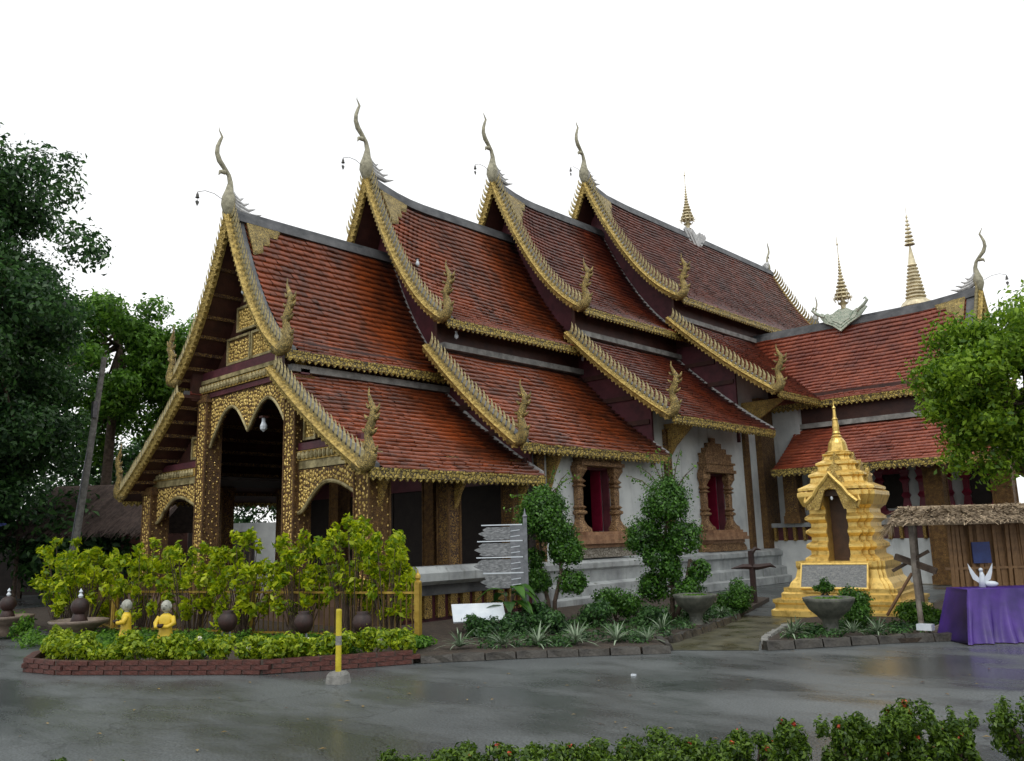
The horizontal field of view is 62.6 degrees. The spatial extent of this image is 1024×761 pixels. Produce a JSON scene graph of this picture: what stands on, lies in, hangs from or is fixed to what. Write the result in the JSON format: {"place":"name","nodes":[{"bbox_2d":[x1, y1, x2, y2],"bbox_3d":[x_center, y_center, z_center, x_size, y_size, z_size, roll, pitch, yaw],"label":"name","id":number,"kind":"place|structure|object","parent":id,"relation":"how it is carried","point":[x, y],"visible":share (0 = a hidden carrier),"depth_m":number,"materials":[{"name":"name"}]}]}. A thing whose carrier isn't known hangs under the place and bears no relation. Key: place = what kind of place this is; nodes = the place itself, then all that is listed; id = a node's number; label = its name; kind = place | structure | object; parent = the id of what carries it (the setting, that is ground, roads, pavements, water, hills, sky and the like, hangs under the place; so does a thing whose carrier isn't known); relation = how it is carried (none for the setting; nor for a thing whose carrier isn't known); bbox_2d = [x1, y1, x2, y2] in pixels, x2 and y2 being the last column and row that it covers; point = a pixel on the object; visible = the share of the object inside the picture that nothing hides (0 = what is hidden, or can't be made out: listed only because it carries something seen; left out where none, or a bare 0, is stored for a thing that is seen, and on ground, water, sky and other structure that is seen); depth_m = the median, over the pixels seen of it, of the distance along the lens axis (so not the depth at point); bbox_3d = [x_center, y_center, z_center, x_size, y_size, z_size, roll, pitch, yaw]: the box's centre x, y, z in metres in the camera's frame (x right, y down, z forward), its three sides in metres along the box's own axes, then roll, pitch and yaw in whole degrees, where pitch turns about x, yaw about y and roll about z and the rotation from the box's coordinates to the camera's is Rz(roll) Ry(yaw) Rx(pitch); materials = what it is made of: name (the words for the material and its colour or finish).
{"place":"outdoors","nodes":[
{"label":"outdoors","id":0,"kind":"place"},
{"bbox_2d":[0,582,1023,760],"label":"road","id":1,"kind":"structure","parent":0,"point":[547,701],"depth_m":8.90,"materials":[{"name":"asphalt"}]},
{"bbox_2d":[0,588,35,636],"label":"fountain bowl","id":2,"kind":"object","parent":1,"relation":"on","point":[8,604],"visible":0.89,"depth_m":16.61,"materials":[{"name":"stone"}]},
{"bbox_2d":[0,480,36,561],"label":"background tree","id":3,"kind":"object","parent":1,"relation":"on","point":[10,523],"visible":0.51,"depth_m":27.39,"materials":[{"name":"green plant"}]},
{"bbox_2d":[7,615,40,640],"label":"border plant","id":4,"kind":"object","parent":1,"relation":"on","point":[28,624],"visible":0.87,"depth_m":16.08,"materials":[{"name":"green plant"}]},
{"bbox_2d":[0,324,103,525],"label":"broadleaf tree","id":5,"kind":"object","parent":1,"relation":"on","point":[21,471],"visible":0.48,"depth_m":26.37,"materials":[{"name":"green plant"}]},
{"bbox_2d":[0,122,115,457],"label":"broadleaf tree","id":6,"kind":"object","parent":1,"relation":"on","point":[34,303],"visible":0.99,"depth_m":24.28,"materials":[{"name":"green plant"}]},
{"bbox_2d":[0,484,139,598],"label":"background tree","id":7,"kind":"object","parent":1,"relation":"on","point":[31,564],"visible":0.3,"depth_m":27.86,"materials":[{"name":"green plant"}]},
{"bbox_2d":[69,357,106,574],"bbox_3d":[-13.238,3.114,25.980,2.153,7.553,0.354,-11,-14,42],"label":"utility pole","id":8,"kind":"object","parent":1,"relation":"on","point":[81,501],"visible":0.73,"depth_m":25.92,"materials":[{"name":"concrete"}]},
{"bbox_2d":[33,432,143,495],"bbox_3d":[-17.832,5.508,36.981,6.603,7.066,7.413,-1,-11,-2],"label":"background tree","id":9,"kind":"object","parent":1,"relation":"on","point":[133,451],"visible":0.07,"depth_m":36.15,"materials":[{"name":"green plant"}]},
{"bbox_2d":[0,485,193,598],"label":"thatched shelter","id":10,"kind":"object","parent":1,"relation":"on","point":[115,517],"visible":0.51,"depth_m":28.44,"materials":[{"name":"brown plant"}]},
{"bbox_2d":[43,286,180,484],"bbox_3d":[-16.472,2.322,33.399,7.114,11.947,7.938,-11,-14,42],"label":"broadleaf tree","id":11,"kind":"object","parent":1,"relation":"on","point":[122,404],"visible":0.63,"depth_m":32.68,"materials":[{"name":"green plant"}]},
{"bbox_2d":[0,532,254,595],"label":"boundary wall","id":12,"kind":"structure","parent":1,"relation":"on","point":[6,580],"depth_m":32.43,"materials":[{"name":"concrete"}]},
{"bbox_2d":[126,313,196,444],"bbox_3d":[-13.281,2.640,34.455,5.306,11.532,5.079,3,-11,-23],"label":"broadleaf tree","id":13,"kind":"object","parent":1,"relation":"on","point":[181,333],"visible":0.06,"depth_m":33.31,"materials":[{"name":"green plant"}]},
{"bbox_2d":[233,522,275,584],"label":"boundary wall","id":14,"kind":"structure","parent":1,"relation":"on","point":[266,533],"depth_m":36.11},
{"bbox_2d":[234,505,275,522],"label":"background tree","id":15,"kind":"object","parent":1,"relation":"on","point":[247,519],"visible":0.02,"depth_m":41.15,"materials":[{"name":"green plant"}]},
{"bbox_2d":[325,609,350,684],"bbox_3d":[-2.139,3.271,10.373,0.220,0.880,0.220,-6,-11,23],"label":"bollard","id":16,"kind":"object","parent":1,"relation":"on","point":[338,676],"visible":1,"depth_m":10.31,"materials":[{"name":"metal"}]},
{"bbox_2d":[13,594,768,662],"bbox_3d":[-4.569,5.135,17.885,20.959,0.086,13.183,-3,-11,6],"label":"flower bed","id":17,"kind":"object","parent":1,"relation":"on","point":[439,630],"visible":0.2,"depth_m":14.66,"materials":[{"name":"soil"}]},
{"bbox_2d":[40,624,80,652],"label":"border plant","id":18,"kind":"object","parent":17,"relation":"on","point":[56,629],"visible":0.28,"depth_m":12.80,"materials":[{"name":"green plant"}]},
{"bbox_2d":[45,634,81,659],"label":"border plant","id":19,"kind":"object","parent":17,"relation":"on","point":[58,649],"visible":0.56,"depth_m":12.11,"materials":[{"name":"green plant"}]},
{"bbox_2d":[28,536,102,620],"bbox_3d":[-9.569,4.327,18.119,1.529,1.942,1.379,-11,-14,42],"label":"leafy shrub","id":20,"kind":"object","parent":17,"relation":"on","point":[46,552],"visible":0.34,"depth_m":17.88,"materials":[{"name":"green plant"}]},
{"bbox_2d":[48,589,109,633],"bbox_3d":[-7.826,4.246,15.223,1.012,0.938,1.012,-11,-14,42],"label":"fountain bowl","id":21,"kind":"object","parent":17,"relation":"on","point":[78,621],"visible":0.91,"depth_m":15.11,"materials":[{"name":"stone"}]},
{"bbox_2d":[47,546,115,617],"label":"leafy shrub","id":22,"kind":"object","parent":17,"relation":"on","point":[63,585],"visible":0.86,"depth_m":16.63,"materials":[{"name":"green plant"}]},
{"bbox_2d":[64,628,102,659],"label":"border plant","id":23,"kind":"object","parent":17,"relation":"on","point":[83,647],"visible":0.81,"depth_m":11.93,"materials":[{"name":"green plant"}]},
{"bbox_2d":[89,580,117,628],"bbox_3d":[-8.585,4.625,17.668,0.114,1.230,2.778,6,-13,-34],"label":"metal fence","id":24,"kind":"object","parent":17,"relation":"on","point":[109,609],"visible":0.14,"depth_m":17.05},
{"bbox_2d":[87,639,128,659],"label":"border plant","id":25,"kind":"object","parent":17,"relation":"on","point":[111,651],"visible":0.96,"depth_m":11.67,"materials":[{"name":"green plant"}]},
{"bbox_2d":[113,599,131,635],"bbox_3d":[-6.600,4.097,14.299,0.342,0.730,0.403,3,-11,-21],"label":"monk statue","id":26,"kind":"object","parent":17,"relation":"on","point":[125,622],"visible":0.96,"depth_m":14.25,"materials":[{"name":"stone"}]},
{"bbox_2d":[115,629,155,659],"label":"border plant","id":27,"kind":"object","parent":17,"relation":"on","point":[131,642],"visible":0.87,"depth_m":11.72,"materials":[{"name":"green plant"}]},
{"bbox_2d":[99,537,185,631],"bbox_3d":[-7.193,3.981,16.372,1.490,1.859,1.429,-5,-11,17],"label":"leafy shrub","id":28,"kind":"object","parent":17,"relation":"on","point":[144,563],"visible":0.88,"depth_m":16.19,"materials":[{"name":"green plant"}]},
{"bbox_2d":[143,633,179,659],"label":"border plant","id":29,"kind":"object","parent":17,"relation":"on","point":[160,648],"visible":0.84,"depth_m":11.62,"materials":[{"name":"green plant"}]},
{"bbox_2d":[153,600,175,643],"bbox_3d":[-5.707,3.982,13.814,0.403,0.730,0.342,-3,-11,8],"label":"monk statue","id":30,"kind":"object","parent":17,"relation":"on","point":[164,622],"visible":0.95,"depth_m":13.80,"materials":[{"name":"stone"}]},
{"bbox_2d":[12,626,335,648],"bbox_3d":[-5.417,4.409,14.262,7.511,0.392,1.723,-6,-11,21],"label":"ground cover","id":31,"kind":"object","parent":17,"relation":"on","point":[35,639],"visible":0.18,"depth_m":14.72,"materials":[{"name":"green plant"}]},
{"bbox_2d":[168,633,206,659],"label":"border plant","id":32,"kind":"object","parent":17,"relation":"on","point":[178,651],"visible":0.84,"depth_m":11.60,"materials":[{"name":"green plant"}]},
{"bbox_2d":[155,540,231,634],"bbox_3d":[-5.971,3.899,15.873,1.452,1.771,1.316,-11,-14,42],"label":"leafy shrub","id":33,"kind":"object","parent":17,"relation":"on","point":[201,580],"visible":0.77,"depth_m":15.68,"materials":[{"name":"green plant"}]},
{"bbox_2d":[21,649,419,674],"bbox_3d":[-4.608,3.990,11.994,6.440,0.185,1.949,-5,-11,19],"label":"brick edging","id":34,"kind":"object","parent":17,"relation":"on","point":[35,662],"visible":0.83,"depth_m":11.38,"materials":[{"name":"brick"}]},
{"bbox_2d":[201,633,239,659],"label":"border plant","id":35,"kind":"object","parent":17,"relation":"on","point":[219,649],"visible":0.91,"depth_m":11.53,"materials":[{"name":"green plant"}]},
{"bbox_2d":[218,610,237,636],"bbox_3d":[-4.709,4.133,13.927,0.312,0.626,0.312,-11,-14,42],"label":"clay jar","id":36,"kind":"object","parent":17,"relation":"on","point":[227,620],"visible":0.96,"depth_m":13.85,"materials":[{"name":"brown ceramic"}]},
{"bbox_2d":[207,526,275,636],"bbox_3d":[-4.851,3.632,15.186,1.352,1.984,1.168,-5,-11,18],"label":"leafy shrub","id":37,"kind":"object","parent":17,"relation":"on","point":[242,601],"visible":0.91,"depth_m":15.01,"materials":[{"name":"green plant"}]},
{"bbox_2d":[232,632,267,659],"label":"border plant","id":38,"kind":"object","parent":17,"relation":"on","point":[248,649],"visible":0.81,"depth_m":11.49,"materials":[{"name":"green plant"}]},
{"bbox_2d":[110,569,421,635],"bbox_3d":[-4.678,4.047,15.131,7.109,1.230,0.114,-6,-12,25],"label":"metal fence","id":39,"kind":"object","parent":17,"relation":"on","point":[417,592],"visible":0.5,"depth_m":14.51,"materials":[{"name":"metal"}]},
{"bbox_2d":[258,630,307,658],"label":"border plant","id":40,"kind":"object","parent":17,"relation":"on","point":[282,647],"visible":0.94,"depth_m":11.38,"materials":[{"name":"green plant"}]},
{"bbox_2d":[263,528,338,634],"bbox_3d":[-3.737,3.558,14.774,1.213,1.920,1.368,-11,-14,42],"label":"leafy shrub","id":41,"kind":"object","parent":17,"relation":"on","point":[287,562],"visible":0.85,"depth_m":14.60,"materials":[{"name":"green plant"}]},
{"bbox_2d":[294,611,313,636],"bbox_3d":[-3.315,3.994,13.379,0.312,0.626,0.312,-11,-14,42],"label":"clay jar","id":42,"kind":"object","parent":17,"relation":"on","point":[303,622],"visible":0.88,"depth_m":13.30,"materials":[{"name":"brown ceramic"}]},
{"bbox_2d":[291,636,331,656],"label":"border plant","id":43,"kind":"object","parent":17,"relation":"on","point":[309,643],"visible":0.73,"depth_m":11.53,"materials":[{"name":"green plant"}]},
{"bbox_2d":[317,628,359,654],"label":"border plant","id":44,"kind":"object","parent":17,"relation":"on","point":[349,638],"visible":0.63,"depth_m":11.64,"materials":[{"name":"green plant"}]},
{"bbox_2d":[313,512,390,632],"bbox_3d":[-2.724,3.334,14.367,1.341,2.159,1.319,-11,-14,42],"label":"leafy shrub","id":45,"kind":"object","parent":17,"relation":"on","point":[349,577],"visible":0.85,"depth_m":14.32,"materials":[{"name":"green plant"}]},
{"bbox_2d":[352,611,371,634],"bbox_3d":[-2.314,3.895,12.994,0.312,0.626,0.312,-11,-14,42],"label":"clay jar","id":46,"kind":"object","parent":17,"relation":"on","point":[363,619],"visible":0.78,"depth_m":12.92,"materials":[{"name":"brown ceramic"}]},
{"bbox_2d":[354,626,390,652],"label":"border plant","id":47,"kind":"object","parent":17,"relation":"on","point":[370,639],"visible":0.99,"depth_m":11.79,"materials":[{"name":"green plant"}]},
{"bbox_2d":[360,529,416,629],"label":"leafy shrub","id":48,"kind":"object","parent":17,"relation":"on","point":[395,561],"visible":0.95,"depth_m":14.02,"materials":[{"name":"green plant"}]},
{"bbox_2d":[388,625,416,653],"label":"border plant","id":49,"kind":"object","parent":17,"relation":"on","point":[404,638],"visible":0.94,"depth_m":11.93,"materials":[{"name":"green plant"}]},
{"bbox_2d":[388,633,437,648],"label":"shrub","id":50,"kind":"object","parent":17,"relation":"on","point":[422,640],"visible":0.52,"depth_m":12.62,"materials":[{"name":"green plant"}]},
{"bbox_2d":[451,602,505,622],"bbox_3d":[-0.588,4.076,14.769,0.920,0.290,0.440,0,-11,-9],"label":"white board","id":51,"kind":"object","parent":17,"relation":"on","point":[481,610],"visible":0.79,"depth_m":14.80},
{"bbox_2d":[461,613,501,636],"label":"shrub","id":52,"kind":"object","parent":17,"relation":"on","point":[474,622],"visible":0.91,"depth_m":14.04,"materials":[{"name":"green plant"}]},
{"bbox_2d":[473,508,529,626],"bbox_3d":[-0.194,3.450,15.274,1.015,2.220,0.110,-2,-11,0],"label":"signpost","id":53,"kind":"object","parent":17,"relation":"on","point":[515,549],"visible":0.98,"depth_m":15.30,"materials":[{"name":"grey wood"}]},
{"bbox_2d":[476,584,539,614],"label":"broad leaf plant","id":54,"kind":"object","parent":17,"relation":"on","point":[521,592],"visible":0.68,"depth_m":14.86,"materials":[{"name":"green plant"}]},
{"bbox_2d":[499,612,533,634],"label":"shrub","id":55,"kind":"object","parent":17,"relation":"on","point":[521,623],"visible":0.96,"depth_m":14.10,"materials":[{"name":"green plant"}]},
{"bbox_2d":[516,600,553,625],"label":"shrub","id":56,"kind":"object","parent":17,"relation":"on","point":[540,606],"visible":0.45,"depth_m":15.03,"materials":[{"name":"green plant"}]},
{"bbox_2d":[502,466,589,611],"bbox_3d":[0.658,3.172,16.068,1.314,3.026,1.484,3,-11,-21],"label":"topiary tree","id":57,"kind":"object","parent":17,"relation":"on","point":[547,522],"visible":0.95,"depth_m":15.84,"materials":[{"name":"green plant"}]},
{"bbox_2d":[528,607,573,633],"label":"shrub","id":58,"kind":"object","parent":17,"relation":"on","point":[555,620],"visible":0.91,"depth_m":14.02,"materials":[{"name":"green plant"}]},
{"bbox_2d":[573,598,615,626],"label":"shrub","id":59,"kind":"object","parent":17,"relation":"on","point":[599,609],"visible":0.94,"depth_m":14.98,"materials":[{"name":"green plant"}]},
{"bbox_2d":[590,585,643,621],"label":"round bush","id":60,"kind":"object","parent":17,"relation":"on","point":[626,605],"visible":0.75,"depth_m":15.59,"materials":[{"name":"green plant"}]},
{"bbox_2d":[631,601,668,627],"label":"shrub","id":61,"kind":"object","parent":17,"relation":"on","point":[653,612],"visible":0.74,"depth_m":14.54,"materials":[{"name":"green plant"}]},
{"bbox_2d":[620,448,712,619],"bbox_3d":[2.950,2.967,16.169,1.734,3.370,1.206,-11,-14,42],"label":"topiary tree","id":62,"kind":"object","parent":17,"relation":"on","point":[674,541],"visible":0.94,"depth_m":15.96,"materials":[{"name":"green plant"}]},
{"bbox_2d":[673,593,716,624],"bbox_3d":[3.281,4.131,15.052,0.806,0.616,0.791,-11,-14,42],"label":"stone pot","id":63,"kind":"object","parent":17,"relation":"on","point":[695,606],"visible":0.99,"depth_m":14.87,"materials":[{"name":"grey stone"}]},
{"bbox_2d":[463,603,939,649],"bbox_3d":[3.344,4.114,13.911,6.013,0.359,7.445,-11,-14,42],"label":"ground cover","id":64,"kind":"object","parent":17,"relation":"on","point":[897,626],"visible":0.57,"depth_m":13.48,"materials":[{"name":"green plant"}]},
{"bbox_2d":[714,577,756,612],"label":"round bush","id":65,"kind":"object","parent":17,"relation":"on","point":[737,595],"visible":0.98,"depth_m":17.11,"materials":[{"name":"green plant"}]},
{"bbox_2d":[731,547,775,602],"bbox_3d":[5.535,4.476,19.212,1.012,1.342,0.140,-3,-11,7],"label":"sculpted post","id":66,"kind":"object","parent":17,"relation":"on","point":[752,566],"visible":0.96,"depth_m":19.20,"materials":[{"name":"wood"}]},
{"bbox_2d":[376,746,457,760],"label":"flowering bush","id":67,"kind":"object","parent":1,"relation":"on","point":[387,755],"visible":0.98,"depth_m":5.57,"materials":[{"name":"green plant"}]},
{"bbox_2d":[424,740,514,760],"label":"flowering bush","id":68,"kind":"object","parent":1,"relation":"on","point":[464,751],"visible":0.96,"depth_m":5.52,"materials":[{"name":"green plant"}]},
{"bbox_2d":[498,741,563,760],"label":"flowering bush","id":69,"kind":"object","parent":1,"relation":"on","point":[533,752],"visible":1,"depth_m":5.49,"materials":[{"name":"green plant"}]},
{"bbox_2d":[420,645,670,662],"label":"bed kerb","id":70,"kind":"structure","parent":1,"relation":"on","point":[568,652],"depth_m":11.98,"materials":[{"name":"concrete"}]},
{"bbox_2d":[546,733,640,760],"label":"flowering bush","id":71,"kind":"object","parent":1,"relation":"on","point":[596,750],"visible":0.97,"depth_m":5.52,"materials":[{"name":"green plant"}]},
{"bbox_2d":[612,723,696,760],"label":"flowering bush","id":72,"kind":"object","parent":1,"relation":"on","point":[654,751],"visible":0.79,"depth_m":5.51,"materials":[{"name":"green plant"}]},
{"bbox_2d":[661,734,748,760],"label":"flowering bush","id":73,"kind":"object","parent":1,"relation":"on","point":[726,750],"visible":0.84,"depth_m":5.44,"materials":[{"name":"green plant"}]},
{"bbox_2d":[719,727,785,760],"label":"flowering bush","id":74,"kind":"object","parent":1,"relation":"on","point":[765,750],"visible":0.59,"depth_m":5.53,"materials":[{"name":"green plant"}]},
{"bbox_2d":[762,716,812,760],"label":"flowering bush","id":75,"kind":"object","parent":1,"relation":"on","point":[786,734],"visible":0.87,"depth_m":5.56,"materials":[{"name":"green plant"}]},
{"bbox_2d":[813,711,875,760],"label":"flowering bush","id":76,"kind":"object","parent":1,"relation":"on","point":[845,743],"visible":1,"depth_m":5.65,"materials":[{"name":"green plant"}]},
{"bbox_2d":[771,402,932,616],"bbox_3d":[6.904,2.547,17.552,2.580,4.434,2.580,-9,-13,34],"label":"golden shrine","id":77,"kind":"object","parent":1,"relation":"on","point":[842,497],"visible":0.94,"depth_m":16.86,"materials":[{"name":"gold metal"}]},
{"bbox_2d":[762,601,943,649],"bbox_3d":[11.271,4.302,15.641,15.119,0.066,7.349,-2,-11,1],"label":"flower bed","id":78,"kind":"object","parent":1,"relation":"on","point":[936,605],"visible":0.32,"depth_m":13.36,"materials":[{"name":"plant"}]},
{"bbox_2d":[802,595,854,633],"bbox_3d":[5.059,3.770,13.406,0.825,0.630,0.810,-11,-14,42],"label":"stone pot","id":79,"kind":"object","parent":78,"relation":"on","point":[829,611],"visible":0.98,"depth_m":13.23,"materials":[{"name":"grey stone"}]},
{"bbox_2d":[812,577,835,595],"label":"round bush","id":80,"kind":"object","parent":79,"relation":"in","point":[824,587],"visible":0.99,"depth_m":14.59,"materials":[{"name":"green plant"}]},
{"bbox_2d":[837,583,874,627],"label":"round bush","id":81,"kind":"object","parent":78,"relation":"on","point":[859,610],"visible":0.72,"depth_m":13.96,"materials":[{"name":"green plant"}]},
{"bbox_2d":[763,632,951,650],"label":"bed kerb","id":82,"kind":"structure","parent":78,"relation":"on","point":[770,645],"depth_m":12.36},
{"bbox_2d":[892,599,941,624],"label":"round bush","id":83,"kind":"object","parent":78,"relation":"on","point":[904,610],"visible":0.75,"depth_m":14.12,"materials":[{"name":"green plant"}]},
{"bbox_2d":[875,502,1023,631],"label":"bamboo stall","id":84,"kind":"object","parent":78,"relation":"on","point":[999,527],"visible":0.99,"depth_m":13.86,"materials":[{"name":"brown plant"}]},
{"bbox_2d":[971,542,991,562],"bbox_3d":[7.700,2.821,13.802,0.300,0.340,0.020,-1,-11,-2],"label":"poster","id":85,"kind":"object","parent":84,"relation":"attached to","point":[981,552],"visible":1,"depth_m":13.79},
{"bbox_2d":[897,279,1023,490],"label":"shade tree","id":86,"kind":"object","parent":78,"relation":"on","point":[968,370],"visible":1,"depth_m":16.81,"materials":[{"name":"green plant"}]},
{"bbox_2d":[848,704,924,760],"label":"flowering bush","id":87,"kind":"object","parent":1,"relation":"on","point":[885,744],"visible":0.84,"depth_m":5.65,"materials":[{"name":"green plant"}]},
{"bbox_2d":[884,697,959,760],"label":"flowering bush","id":88,"kind":"object","parent":1,"relation":"on","point":[940,747],"visible":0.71,"depth_m":5.63,"materials":[{"name":"green plant"}]},
{"bbox_2d":[927,705,983,760],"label":"flowering bush","id":89,"kind":"object","parent":1,"relation":"on","point":[967,750],"visible":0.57,"depth_m":5.67,"materials":[{"name":"green plant"}]},
{"bbox_2d":[937,585,1023,644],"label":"table cover","id":90,"kind":"object","parent":1,"relation":"on","point":[979,615],"visible":1,"depth_m":12.40,"materials":[{"name":"purple fabric"}]},
{"bbox_2d":[967,563,997,586],"bbox_3d":[7.208,2.978,12.879,0.385,0.360,0.100,-6,-11,23],"label":"winged figurine","id":91,"kind":"object","parent":90,"relation":"on","point":[982,579],"visible":1,"depth_m":12.85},
{"bbox_2d":[983,695,1023,760],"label":"flowering bush","id":92,"kind":"object","parent":1,"relation":"on","point":[1006,733],"visible":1,"depth_m":5.74,"materials":[{"name":"green plant"}]},
{"bbox_2d":[0,0,1023,522],"label":"sky","id":93,"kind":"structure","parent":0,"point":[795,127],"materials":[{"name":"white"}]},
{"bbox_2d":[113,99,1023,626],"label":"temple hall","id":94,"kind":"structure","parent":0,"point":[367,383],"depth_m":24.16,"materials":[{"name":"tile"}]},
{"bbox_2d":[394,491,421,566],"bbox_3d":[-2.820,4.162,23.170,1.260,2.950,0.080,-11,-14,42],"label":"door","id":95,"kind":"structure","parent":94,"relation":"in","point":[407,505],"depth_m":23.10,"materials":[{"name":"wood"}]},
{"bbox_2d":[570,456,635,557],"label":"window","id":96,"kind":"structure","parent":94,"relation":"in","point":[598,544],"depth_m":21.94,"materials":[{"name":"ceramic"}]},
{"bbox_2d":[697,438,748,551],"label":"window","id":97,"kind":"structure","parent":94,"relation":"in","point":[714,460],"depth_m":26.34,"materials":[{"name":"ceramic"}]},
{"bbox_2d":[873,467,911,514],"bbox_3d":[12.448,3.518,27.519,1.200,1.700,0.160,-11,-14,42],"label":"window","id":98,"kind":"structure","parent":94,"relation":"in","point":[896,481],"depth_m":27.49,"materials":[{"name":"wood"}]},
{"bbox_2d":[914,466,955,505],"bbox_3d":[13.392,3.330,26.644,1.200,1.700,0.160,-11,-14,42],"label":"window","id":99,"kind":"structure","parent":94,"relation":"in","point":[918,471],"depth_m":26.84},
{"bbox_2d":[959,460,992,504],"bbox_3d":[14.335,3.142,25.770,1.200,1.700,0.160,-11,-14,42],"label":"window","id":100,"kind":"structure","parent":94,"relation":"in","point":[972,495],"depth_m":25.87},
{"bbox_2d":[670,615,800,649],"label":"path","id":101,"kind":"structure","parent":0,"point":[746,632],"depth_m":13.88,"materials":[{"name":"stone"}]},
{"bbox_2d":[654,613,741,650],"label":"bed kerb","id":102,"kind":"structure","parent":101,"relation":"on","point":[691,633],"depth_m":14.07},
{"bbox_2d":[901,200,929,306],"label":"golden stupa","id":103,"kind":"object","parent":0,"point":[915,293],"visible":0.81,"depth_m":44.93,"materials":[{"name":"gold metal"}]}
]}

